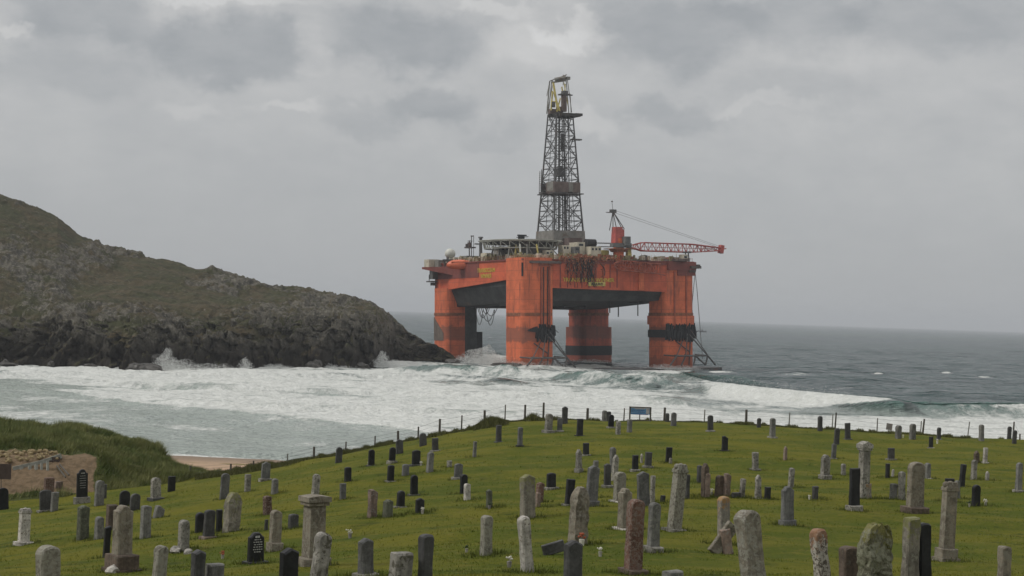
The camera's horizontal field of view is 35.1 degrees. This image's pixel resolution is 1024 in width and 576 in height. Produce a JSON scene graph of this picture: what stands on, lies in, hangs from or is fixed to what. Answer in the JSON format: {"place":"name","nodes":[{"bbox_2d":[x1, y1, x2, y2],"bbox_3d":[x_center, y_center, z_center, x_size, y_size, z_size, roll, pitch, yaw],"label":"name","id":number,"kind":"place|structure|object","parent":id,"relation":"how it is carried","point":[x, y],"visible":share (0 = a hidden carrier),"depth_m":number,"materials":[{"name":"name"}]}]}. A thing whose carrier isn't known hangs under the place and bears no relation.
{"place":"outdoors","nodes":[
{"label":"outdoors","id":0,"kind":"place"},
{"bbox_2d":[0,425,192,500],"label":"dune","id":1,"kind":"structure","parent":0,"point":[72,464],"depth_m":105.77,"materials":[{"name":"beige sand"}]},
{"bbox_2d":[0,464,11,487],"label":"sign","id":2,"kind":"object","parent":1,"relation":"on","point":[5,471],"visible":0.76,"depth_m":103.78,"materials":[{"name":"brown wood"}]},
{"bbox_2d":[12,454,61,470],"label":"retaining wall","id":3,"kind":"structure","parent":1,"relation":"on","point":[41,462],"depth_m":106.08,"materials":[{"name":"concrete"}]},
{"bbox_2d":[0,415,221,499],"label":"dune grass","id":4,"kind":"structure","parent":1,"relation":"on","point":[154,459],"depth_m":112.13,"materials":[{"name":"green plant"}]},
{"bbox_2d":[170,455,282,470],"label":"beach","id":5,"kind":"structure","parent":0,"point":[206,462],"depth_m":193.54,"materials":[{"name":"beige sand"}]},
{"bbox_2d":[0,194,467,369],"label":"headland","id":6,"kind":"structure","parent":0,"point":[70,296],"depth_m":523.99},
{"bbox_2d":[0,311,1023,460],"bbox_3d":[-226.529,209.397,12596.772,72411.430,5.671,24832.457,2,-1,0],"label":"sea","id":7,"kind":"structure","parent":0,"point":[905,377],"depth_m":390.98,"materials":[{"name":"liquid"}]},
{"bbox_2d":[152,345,852,394],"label":"sea spray","id":8,"kind":"object","parent":7,"relation":"on","point":[381,364],"visible":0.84,"depth_m":537.71,"materials":[{"name":"white liquid"}]},
{"bbox_2d":[422,74,725,369],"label":"drilling rig","id":9,"kind":"object","parent":7,"relation":"on","point":[530,285],"visible":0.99,"depth_m":623.99,"materials":[{"name":"metal"}]},
{"bbox_2d":[0,420,1023,575],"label":"ground","id":10,"kind":"structure","parent":0,"point":[772,548],"depth_m":61.33,"materials":[{"name":"green plant"}]},
{"bbox_2d":[0,488,8,509],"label":"gravestone","id":11,"kind":"object","parent":10,"relation":"on","point":[4,498],"visible":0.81,"depth_m":96.87,"materials":[{"name":"stone"}]},
{"bbox_2d":[13,508,33,545],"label":"gravestone","id":12,"kind":"object","parent":10,"relation":"on","point":[24,525],"visible":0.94,"depth_m":58.87,"materials":[{"name":"stone"}]},
{"bbox_2d":[36,490,51,512],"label":"gravestone","id":13,"kind":"object","parent":10,"relation":"on","point":[44,500],"visible":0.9,"depth_m":90.08,"materials":[{"name":"stone"}]},
{"bbox_2d":[35,545,60,575],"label":"gravestone","id":14,"kind":"object","parent":10,"relation":"on","point":[48,560],"visible":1,"depth_m":25.72,"materials":[{"name":"stone"}]},
{"bbox_2d":[43,477,54,491],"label":"gravestone","id":15,"kind":"object","parent":10,"relation":"on","point":[49,482],"visible":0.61,"depth_m":102.86,"materials":[{"name":"red stone"}]},
{"bbox_2d":[50,492,58,511],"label":"gravestone","id":16,"kind":"object","parent":10,"relation":"on","point":[54,501],"visible":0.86,"depth_m":89.70,"materials":[{"name":"stone"}]},
{"bbox_2d":[73,469,90,503],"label":"gravestone","id":17,"kind":"object","parent":10,"relation":"on","point":[82,497],"visible":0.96,"depth_m":96.70,"materials":[{"name":"stone"}]},
{"bbox_2d":[76,505,89,540],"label":"gravestone","id":18,"kind":"object","parent":10,"relation":"on","point":[83,515],"visible":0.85,"depth_m":58.33,"materials":[{"name":"stone"}]},
{"bbox_2d":[94,516,103,539],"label":"gravestone","id":19,"kind":"object","parent":10,"relation":"on","point":[99,528],"visible":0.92,"depth_m":57.68,"materials":[{"name":"stone"}]},
{"bbox_2d":[94,480,104,505],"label":"gravestone","id":20,"kind":"object","parent":10,"relation":"on","point":[99,492],"visible":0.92,"depth_m":89.42,"materials":[{"name":"stone"}]},
{"bbox_2d":[102,526,111,557],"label":"gravestone","id":21,"kind":"object","parent":10,"relation":"on","point":[107,539],"visible":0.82,"depth_m":47.32,"materials":[{"name":"stone"}]},
{"bbox_2d":[105,504,117,529],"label":"gravestone","id":22,"kind":"object","parent":10,"relation":"on","point":[110,508],"visible":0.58,"depth_m":60.91,"materials":[{"name":"stone"}]},
{"bbox_2d":[101,505,141,572],"bbox_3d":[-9.492,6.159,39.509,0.642,1.734,0.890,2,-2,-40],"label":"gravestone","id":23,"kind":"object","parent":10,"relation":"on","point":[122,557],"visible":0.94,"depth_m":39.36,"materials":[{"name":"beige stone"}]},
{"bbox_2d":[119,490,129,505],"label":"gravestone","id":24,"kind":"object","parent":10,"relation":"on","point":[124,497],"visible":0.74,"depth_m":88.22,"materials":[{"name":"stone"}]},
{"bbox_2d":[129,493,140,510],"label":"gravestone","id":25,"kind":"object","parent":10,"relation":"on","point":[135,498],"visible":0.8,"depth_m":76.86,"materials":[{"name":"stone"}]},
{"bbox_2d":[139,505,151,538],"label":"gravestone","id":26,"kind":"object","parent":10,"relation":"on","point":[145,520],"visible":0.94,"depth_m":54.98,"materials":[{"name":"stone"}]},
{"bbox_2d":[147,477,164,501],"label":"gravestone","id":27,"kind":"object","parent":10,"relation":"on","point":[155,491],"visible":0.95,"depth_m":89.46,"materials":[{"name":"stone"}]},
{"bbox_2d":[152,545,168,575],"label":"gravestone","id":28,"kind":"object","parent":10,"relation":"on","point":[161,552],"visible":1,"depth_m":26.57,"materials":[{"name":"stone"}]},
{"bbox_2d":[178,520,189,551],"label":"gravestone","id":29,"kind":"object","parent":10,"relation":"on","point":[183,533],"visible":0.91,"depth_m":46.40,"materials":[{"name":"stone"}]},
{"bbox_2d":[190,549,205,575],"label":"gravestone","id":30,"kind":"object","parent":10,"relation":"on","point":[198,558],"visible":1,"depth_m":27.64,"materials":[{"name":"stone"}]},
{"bbox_2d":[195,512,203,532],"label":"gravestone","id":31,"kind":"object","parent":10,"relation":"on","point":[199,519],"visible":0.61,"depth_m":54.48,"materials":[{"name":"stone"}]},
{"bbox_2d":[199,510,216,539],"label":"gravestone","id":32,"kind":"object","parent":10,"relation":"on","point":[209,525],"visible":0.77,"depth_m":50.01,"materials":[{"name":"stone"}]},
{"bbox_2d":[205,563,224,575],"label":"gravestone","id":33,"kind":"object","parent":10,"relation":"on","point":[214,569],"visible":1,"depth_m":27.84,"materials":[{"name":"stone"}]},
{"bbox_2d":[216,509,222,531],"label":"gravestone","id":34,"kind":"object","parent":10,"relation":"on","point":[219,513],"visible":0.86,"depth_m":54.02,"materials":[{"name":"stone"}]},
{"bbox_2d":[219,473,229,499],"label":"gravestone","id":35,"kind":"object","parent":10,"relation":"on","point":[224,485],"visible":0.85,"depth_m":75.17,"materials":[{"name":"stone"}]},
{"bbox_2d":[222,492,241,532],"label":"gravestone","id":36,"kind":"object","parent":10,"relation":"on","point":[232,511],"visible":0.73,"depth_m":51.76,"materials":[{"name":"stone"}]},
{"bbox_2d":[242,532,268,564],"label":"gravestone","id":37,"kind":"object","parent":10,"relation":"on","point":[255,550],"visible":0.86,"depth_m":39.31,"materials":[{"name":"stone"}]},
{"bbox_2d":[258,462,271,481],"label":"gravestone","id":38,"kind":"object","parent":10,"relation":"on","point":[265,471],"visible":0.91,"depth_m":91.05,"materials":[{"name":"stone"}]},
{"bbox_2d":[263,496,271,514],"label":"gravestone","id":39,"kind":"object","parent":10,"relation":"on","point":[267,505],"visible":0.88,"depth_m":58.98,"materials":[{"name":"red stone"}]},
{"bbox_2d":[266,510,283,551],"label":"gravestone","id":40,"kind":"object","parent":10,"relation":"on","point":[274,543],"visible":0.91,"depth_m":44.90,"materials":[{"name":"beige stone"}]},
{"bbox_2d":[279,548,298,575],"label":"gravestone","id":41,"kind":"object","parent":10,"relation":"on","point":[289,561],"visible":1,"depth_m":27.03,"materials":[{"name":"stone"}]},
{"bbox_2d":[288,514,298,528],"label":"gravestone","id":42,"kind":"object","parent":10,"relation":"on","point":[293,519],"visible":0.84,"depth_m":50.01,"materials":[{"name":"stone"}]},
{"bbox_2d":[298,494,331,566],"bbox_3d":[-4.386,5.434,35.925,0.677,1.690,0.527,3,-2,-33],"label":"gravestone","id":43,"kind":"object","parent":10,"relation":"on","point":[314,517],"visible":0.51,"depth_m":35.77,"materials":[{"name":"beige stone"}]},
{"bbox_2d":[311,474,320,494],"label":"gravestone","id":44,"kind":"object","parent":10,"relation":"on","point":[316,484],"visible":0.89,"depth_m":69.99,"materials":[{"name":"stone"}]},
{"bbox_2d":[310,532,331,575],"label":"gravestone","id":45,"kind":"object","parent":10,"relation":"on","point":[321,552],"visible":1,"depth_m":21.59,"materials":[{"name":"stone"}]},
{"bbox_2d":[352,538,378,575],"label":"gravestone","id":46,"kind":"object","parent":10,"relation":"on","point":[365,554],"visible":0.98,"depth_m":30.13,"materials":[{"name":"stone"}]},
{"bbox_2d":[367,489,377,517],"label":"gravestone","id":47,"kind":"object","parent":10,"relation":"on","point":[372,501],"visible":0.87,"depth_m":50.81,"materials":[{"name":"stone"}]},
{"bbox_2d":[382,499,392,517],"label":"gravestone","id":48,"kind":"object","parent":10,"relation":"on","point":[387,507],"visible":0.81,"depth_m":50.70,"materials":[{"name":"stone"}]},
{"bbox_2d":[384,465,394,481],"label":"gravestone","id":49,"kind":"object","parent":10,"relation":"on","point":[390,473],"visible":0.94,"depth_m":73.60,"materials":[{"name":"stone"}]},
{"bbox_2d":[393,490,406,507],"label":"gravestone","id":50,"kind":"object","parent":10,"relation":"on","point":[400,502],"visible":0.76,"depth_m":56.91,"materials":[{"name":"stone"}]},
{"bbox_2d":[388,551,413,575],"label":"gravestone","id":51,"kind":"object","parent":10,"relation":"on","point":[401,563],"visible":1,"depth_m":21.26,"materials":[{"name":"stone"}]},
{"bbox_2d":[407,475,419,495],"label":"gravestone","id":52,"kind":"object","parent":10,"relation":"on","point":[413,484],"visible":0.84,"depth_m":64.59,"materials":[{"name":"stone"}]},
{"bbox_2d":[409,450,422,466],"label":"gravestone","id":53,"kind":"object","parent":10,"relation":"on","point":[416,457],"visible":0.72,"depth_m":81.07,"materials":[{"name":"stone"}]},
{"bbox_2d":[418,534,433,575],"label":"gravestone","id":54,"kind":"object","parent":10,"relation":"on","point":[425,552],"visible":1,"depth_m":21.39,"materials":[{"name":"stone"}]},
{"bbox_2d":[426,452,433,472],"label":"gravestone","id":55,"kind":"object","parent":10,"relation":"on","point":[430,461],"visible":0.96,"depth_m":75.30,"materials":[{"name":"stone"}]},
{"bbox_2d":[451,463,462,479],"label":"gravestone","id":56,"kind":"object","parent":10,"relation":"on","point":[458,470],"visible":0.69,"depth_m":72.29,"materials":[{"name":"stone"}]},
{"bbox_2d":[479,515,492,555],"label":"gravestone","id":57,"kind":"object","parent":10,"relation":"on","point":[486,533],"visible":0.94,"depth_m":37.03,"materials":[{"name":"stone"}]},
{"bbox_2d":[517,515,533,571],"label":"gravestone","id":58,"kind":"object","parent":10,"relation":"on","point":[525,542],"visible":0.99,"depth_m":31.89,"materials":[{"name":"stone"}]},
{"bbox_2d":[520,474,535,517],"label":"gravestone","id":59,"kind":"object","parent":10,"relation":"on","point":[527,495],"visible":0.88,"depth_m":48.89,"materials":[{"name":"stone"}]},
{"bbox_2d":[541,414,554,432],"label":"gravestone","id":60,"kind":"object","parent":10,"relation":"on","point":[548,427],"visible":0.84,"depth_m":105.04,"materials":[{"name":"stone"}]},
{"bbox_2d":[544,473,558,489],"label":"gravestone","id":61,"kind":"object","parent":10,"relation":"on","point":[551,481],"visible":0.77,"depth_m":60.00,"materials":[{"name":"stone"}]},
{"bbox_2d":[541,539,563,554],"bbox_3d":[0.940,5.900,36.777,0.523,0.265,0.123,-14,3,-15],"label":"fallen slab","id":62,"kind":"object","parent":10,"relation":"on","point":[552,548],"depth_m":36.72,"materials":[{"name":"stone"}]},
{"bbox_2d":[561,479,574,505],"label":"gravestone","id":63,"kind":"object","parent":10,"relation":"on","point":[570,485],"visible":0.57,"depth_m":51.64,"materials":[{"name":"stone"}]},
{"bbox_2d":[563,540,582,575],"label":"gravestone","id":64,"kind":"object","parent":10,"relation":"on","point":[573,552],"visible":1,"depth_m":23.98,"materials":[{"name":"stone"}]},
{"bbox_2d":[567,486,589,542],"bbox_3d":[1.621,5.643,39.405,0.438,1.645,0.343,4,0,-30],"label":"gravestone","id":65,"kind":"object","parent":10,"relation":"on","point":[579,510],"visible":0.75,"depth_m":39.29,"materials":[{"name":"beige stone"}]},
{"bbox_2d":[574,449,583,472],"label":"gravestone","id":66,"kind":"object","parent":10,"relation":"on","point":[578,466],"visible":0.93,"depth_m":72.71,"materials":[{"name":"stone"}]},
{"bbox_2d":[586,465,599,506],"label":"gravestone","id":67,"kind":"object","parent":10,"relation":"on","point":[593,473],"visible":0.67,"depth_m":51.44,"materials":[{"name":"stone"}]},
{"bbox_2d":[189,402,1023,472],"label":"fence","id":68,"kind":"object","parent":10,"relation":"on","point":[587,417],"visible":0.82,"depth_m":121.44,"materials":[{"name":"brown wood"}]},
{"bbox_2d":[601,463,612,487],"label":"gravestone","id":69,"kind":"object","parent":10,"relation":"on","point":[607,475],"visible":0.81,"depth_m":60.42,"materials":[{"name":"stone"}]},
{"bbox_2d":[611,455,618,480],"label":"gravestone","id":70,"kind":"object","parent":10,"relation":"on","point":[615,463],"visible":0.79,"depth_m":65.82,"materials":[{"name":"stone"}]},
{"bbox_2d":[609,472,625,502],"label":"gravestone","id":71,"kind":"object","parent":10,"relation":"on","point":[619,481],"visible":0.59,"depth_m":53.09,"materials":[{"name":"stone"}]},
{"bbox_2d":[612,488,631,530],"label":"gravestone","id":72,"kind":"object","parent":10,"relation":"on","point":[624,496],"visible":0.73,"depth_m":44.48,"materials":[{"name":"beige stone"}]},
{"bbox_2d":[618,499,648,575],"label":"gravestone","id":73,"kind":"object","parent":10,"relation":"on","point":[633,548],"visible":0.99,"depth_m":32.44,"materials":[{"name":"red stone"}]},
{"bbox_2d":[629,406,650,420],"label":"notice board","id":74,"kind":"object","parent":10,"relation":"on","point":[639,411],"visible":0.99,"depth_m":122.35,"materials":[{"name":"blue wood"}]},
{"bbox_2d":[636,471,649,505],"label":"gravestone","id":75,"kind":"object","parent":10,"relation":"on","point":[643,491],"visible":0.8,"depth_m":52.10,"materials":[{"name":"stone"}]},
{"bbox_2d":[650,476,655,502],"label":"gravestone","id":76,"kind":"object","parent":10,"relation":"on","point":[652,487],"visible":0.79,"depth_m":53.05,"materials":[{"name":"stone"}]},
{"bbox_2d":[643,502,663,552],"bbox_3d":[3.324,5.674,38.018,0.350,1.299,0.468,3,-1,-26],"label":"gravestone","id":77,"kind":"object","parent":10,"relation":"on","point":[653,533],"visible":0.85,"depth_m":37.93,"materials":[{"name":"stone"}]},
{"bbox_2d":[661,463,688,531],"bbox_3d":[4.553,5.802,44.640,0.554,1.967,0.549,8,-3,-35],"label":"gravestone","id":78,"kind":"object","parent":10,"relation":"on","point":[680,471],"visible":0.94,"depth_m":44.55,"materials":[{"name":"stone"}]},
{"bbox_2d":[701,463,708,497],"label":"gravestone","id":79,"kind":"object","parent":10,"relation":"on","point":[705,469],"visible":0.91,"depth_m":57.13,"materials":[{"name":"stone"}]},
{"bbox_2d":[714,475,723,496],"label":"gravestone","id":80,"kind":"object","parent":10,"relation":"on","point":[719,482],"visible":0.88,"depth_m":57.22,"materials":[{"name":"stone"}]},
{"bbox_2d":[708,520,735,553],"bbox_3d":[4.996,5.940,38.405,0.316,0.860,0.152,42,-13,-15],"label":"fallen slab","id":81,"kind":"object","parent":10,"relation":"on","point":[715,546],"depth_m":38.31,"materials":[{"name":"beige stone"}]},
{"bbox_2d":[717,496,729,534],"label":"gravestone","id":82,"kind":"object","parent":10,"relation":"on","point":[723,510],"visible":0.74,"depth_m":41.23,"materials":[{"name":"stone"}]},
{"bbox_2d":[719,528,733,554],"bbox_3d":[5.073,6.014,38.390,0.274,0.629,0.151,-11,3,-20],"label":"fallen slab","id":83,"kind":"object","parent":10,"relation":"on","point":[726,540],"depth_m":38.32,"materials":[{"name":"stone"}]},
{"bbox_2d":[723,473,730,496],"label":"gravestone","id":84,"kind":"object","parent":10,"relation":"on","point":[727,484],"visible":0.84,"depth_m":57.22,"materials":[{"name":"stone"}]},
{"bbox_2d":[733,510,765,575],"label":"gravestone","id":85,"kind":"object","parent":10,"relation":"on","point":[747,525],"visible":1,"depth_m":23.19,"materials":[{"name":"stone"}]},
{"bbox_2d":[750,452,760,470],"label":"gravestone","id":86,"kind":"object","parent":10,"relation":"on","point":[755,461],"visible":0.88,"depth_m":74.69,"materials":[{"name":"stone"}]},
{"bbox_2d":[752,475,762,498],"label":"gravestone","id":87,"kind":"object","parent":10,"relation":"on","point":[758,491],"visible":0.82,"depth_m":56.93,"materials":[{"name":"stone"}]},
{"bbox_2d":[767,418,777,438],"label":"gravestone","id":88,"kind":"object","parent":10,"relation":"on","point":[772,432],"visible":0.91,"depth_m":103.56,"materials":[{"name":"stone"}]},
{"bbox_2d":[778,486,795,525],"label":"gravestone","id":89,"kind":"object","parent":10,"relation":"on","point":[787,505],"visible":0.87,"depth_m":46.82,"materials":[{"name":"stone"}]},
{"bbox_2d":[809,528,830,575],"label":"gravestone","id":90,"kind":"object","parent":10,"relation":"on","point":[818,539],"visible":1,"depth_m":29.58,"materials":[{"name":"stone"}]},
{"bbox_2d":[818,454,831,479],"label":"gravestone","id":91,"kind":"object","parent":10,"relation":"on","point":[824,474],"visible":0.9,"depth_m":69.46,"materials":[{"name":"stone"}]},
{"bbox_2d":[839,545,857,575],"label":"gravestone","id":92,"kind":"object","parent":10,"relation":"on","point":[848,565],"visible":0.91,"depth_m":29.93,"materials":[{"name":"stone"}]},
{"bbox_2d":[845,468,862,510],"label":"gravestone","id":93,"kind":"object","parent":10,"relation":"on","point":[854,489],"visible":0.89,"depth_m":52.03,"materials":[{"name":"stone"}]},
{"bbox_2d":[856,441,873,497],"bbox_3d":[12.669,6.536,58.322,0.450,2.049,0.417,3,-2,-23],"label":"gravestone","id":94,"kind":"object","parent":10,"relation":"on","point":[864,448],"visible":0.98,"depth_m":58.19,"materials":[{"name":"stone"}]},
{"bbox_2d":[856,522,893,575],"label":"gravestone","id":95,"kind":"object","parent":10,"relation":"on","point":[874,555],"visible":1,"depth_m":29.11,"materials":[{"name":"stone"}]},
{"bbox_2d":[898,471,905,499],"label":"gravestone","id":96,"kind":"object","parent":10,"relation":"on","point":[901,484],"visible":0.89,"depth_m":58.33,"materials":[{"name":"stone"}]},
{"bbox_2d":[900,516,920,575],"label":"gravestone","id":97,"kind":"object","parent":10,"relation":"on","point":[911,531],"visible":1,"depth_m":30.12,"materials":[{"name":"stone"}]},
{"bbox_2d":[900,462,929,513],"bbox_3d":[13.066,6.521,52.500,0.718,1.782,0.668,3,0,-20],"label":"gravestone","id":98,"kind":"object","parent":10,"relation":"on","point":[915,489],"visible":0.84,"depth_m":52.36,"materials":[{"name":"beige stone"}]},
{"bbox_2d":[919,522,931,575],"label":"gravestone","id":99,"kind":"object","parent":10,"relation":"on","point":[925,568],"visible":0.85,"depth_m":30.35,"materials":[{"name":"stone"}]},
{"bbox_2d":[931,481,959,561],"bbox_3d":[10.659,5.752,39.631,0.531,2.082,0.429,5,-2,-21],"label":"gravestone","id":100,"kind":"object","parent":10,"relation":"on","point":[945,550],"visible":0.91,"depth_m":39.54,"materials":[{"name":"beige stone"}]},
{"bbox_2d":[959,464,966,486],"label":"gravestone","id":101,"kind":"object","parent":10,"relation":"on","point":[963,467],"visible":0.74,"depth_m":67.13,"materials":[{"name":"stone"}]},
{"bbox_2d":[970,460,977,479],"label":"gravestone","id":102,"kind":"object","parent":10,"relation":"on","point":[974,463],"visible":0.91,"depth_m":70.31,"materials":[{"name":"stone"}]},
{"bbox_2d":[971,485,980,505],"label":"gravestone","id":103,"kind":"object","parent":10,"relation":"on","point":[976,492],"visible":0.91,"depth_m":56.82,"materials":[{"name":"stone"}]},
{"bbox_2d":[997,546,1011,575],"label":"gravestone","id":104,"kind":"object","parent":10,"relation":"on","point":[1004,556],"visible":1,"depth_m":30.96,"materials":[{"name":"beige stone"}]},
{"bbox_2d":[1012,462,1023,492],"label":"gravestone","id":105,"kind":"object","parent":10,"relation":"on","point":[1019,474],"visible":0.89,"depth_m":62.62,"materials":[{"name":"stone"}]},
{"bbox_2d":[0,0,1023,331],"label":"sky","id":106,"kind":"structure","parent":0,"point":[851,162],"materials":[{"name":"grey"}]},
{"bbox_2d":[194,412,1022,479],"bbox_3d":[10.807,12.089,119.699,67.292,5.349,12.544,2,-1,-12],"label":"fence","id":107,"kind":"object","parent":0,"point":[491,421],"depth_m":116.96,"materials":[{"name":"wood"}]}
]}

